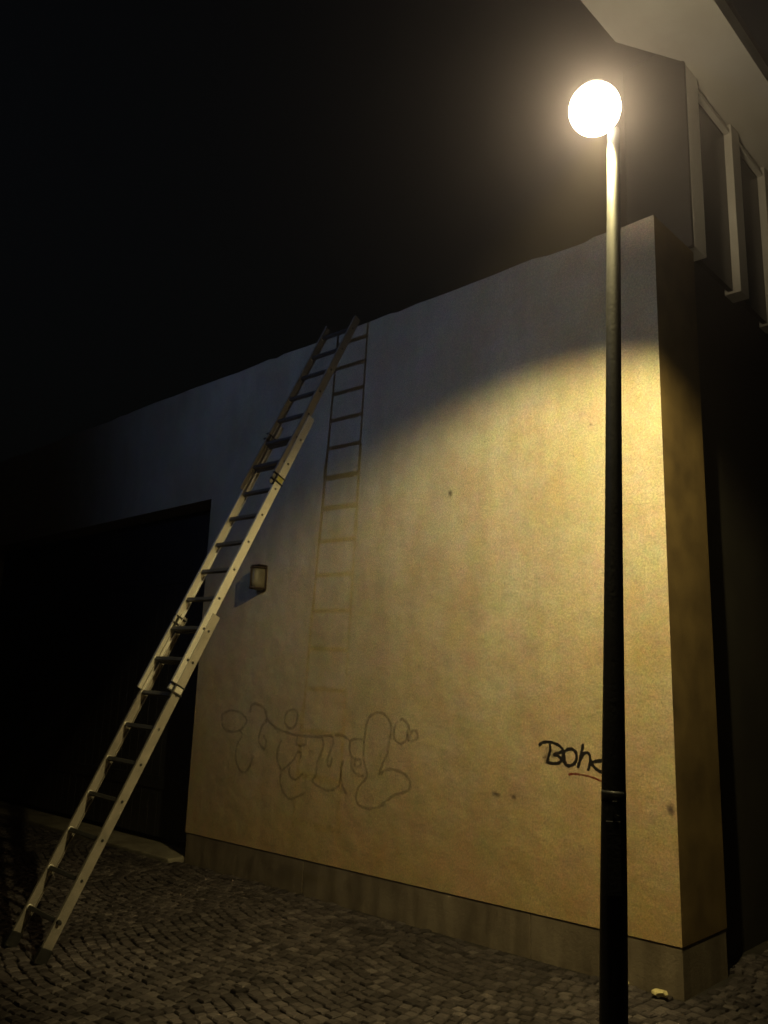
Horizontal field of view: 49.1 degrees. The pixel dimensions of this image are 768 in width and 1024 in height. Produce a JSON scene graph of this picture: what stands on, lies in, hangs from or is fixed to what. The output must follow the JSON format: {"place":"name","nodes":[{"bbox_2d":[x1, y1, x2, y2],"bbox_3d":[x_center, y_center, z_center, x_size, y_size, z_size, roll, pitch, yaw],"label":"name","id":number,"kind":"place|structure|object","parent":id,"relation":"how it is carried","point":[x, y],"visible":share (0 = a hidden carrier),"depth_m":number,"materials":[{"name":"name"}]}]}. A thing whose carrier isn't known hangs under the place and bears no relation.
{"place":"outdoors","nodes":[
{"label":"outdoors","id":0,"kind":"place"},
{"bbox_2d":[0,797,767,1023],"bbox_3d":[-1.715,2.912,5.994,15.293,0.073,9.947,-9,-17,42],"label":"pavement","id":1,"kind":"structure","parent":0,"point":[203,936],"depth_m":5.06,"materials":[{"name":"stone"}]},
{"bbox_2d":[3,316,359,965],"bbox_3d":[-1.282,0.489,6.337,2.328,4.915,0.460,13,-17,-42],"label":"extension ladder","id":2,"kind":"object","parent":1,"relation":"on","point":[205,628],"visible":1,"depth_m":6.04,"materials":[{"name":"metal"}]},
{"bbox_2d":[0,215,727,1000],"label":"plastered building","id":3,"kind":"structure","parent":1,"relation":"on","point":[396,679],"depth_m":6.55,"materials":[{"name":"paint"}]},
{"bbox_2d":[249,564,267,591],"bbox_3d":[-1.196,0.614,7.884,0.148,0.244,0.150,-9,-17,42],"label":"wall light","id":4,"kind":"object","parent":3,"relation":"attached to","point":[258,577],"visible":1,"depth_m":7.85,"materials":[{"name":"metal"}]},
{"bbox_2d":[538,740,601,773],"bbox_3d":[1.211,1.581,5.439,0.498,0.180,0.002,-9,-17,42],"label":"graffiti tag","id":5,"kind":"object","parent":3,"relation":"attached to","point":[562,752],"visible":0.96,"depth_m":5.45,"materials":[{"name":"black paint"}]},
{"bbox_2d":[568,773,601,781],"bbox_3d":[1.294,1.687,5.334,0.284,0.048,0.001,-9,-17,42],"label":"graffiti underline","id":6,"kind":"object","parent":3,"relation":"attached to","point":[585,775],"visible":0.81,"depth_m":5.35,"materials":[{"name":"red paint"}]},
{"bbox_2d":[569,78,627,1023],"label":"street lamp","id":7,"kind":"object","parent":1,"relation":"on","point":[595,107],"visible":1,"depth_m":3.53,"materials":[{"name":"metal"}]},
{"bbox_2d":[606,821,621,896],"bbox_3d":[0.910,1.372,3.328,0.056,0.280,0.010,-1,-13,14],"label":"service door","id":8,"kind":"structure","parent":7,"relation":"in","point":[613,835],"depth_m":3.32,"materials":[{"name":"paint"}]},
{"bbox_2d":[651,988,667,997],"bbox_3d":[1.538,2.692,4.699,0.087,0.042,0.084,-9,-17,42],"label":"paper scrap","id":9,"kind":"object","parent":1,"relation":"on","point":[659,992],"visible":1,"depth_m":4.68,"materials":[{"name":"white paper"}]},
{"bbox_2d":[581,0,767,960],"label":"white building","id":10,"kind":"structure","parent":1,"relation":"on","point":[695,89],"depth_m":6.55,"materials":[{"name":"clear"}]},
{"bbox_2d":[695,90,732,291],"bbox_3d":[2.669,-2.611,6.834,0.090,1.490,0.686,-9,-17,42],"label":"window","id":11,"kind":"structure","parent":10,"relation":"in","point":[717,263],"depth_m":6.88,"materials":[{"name":"black glass"}]},
{"bbox_2d":[739,143,766,323],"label":"window","id":12,"kind":"structure","parent":10,"relation":"in","point":[756,303],"depth_m":7.48,"materials":[{"name":"black glass"}]},
{"bbox_2d":[0,0,767,461],"label":"sky","id":13,"kind":"structure","parent":0,"point":[192,192],"materials":[{"name":"black"}]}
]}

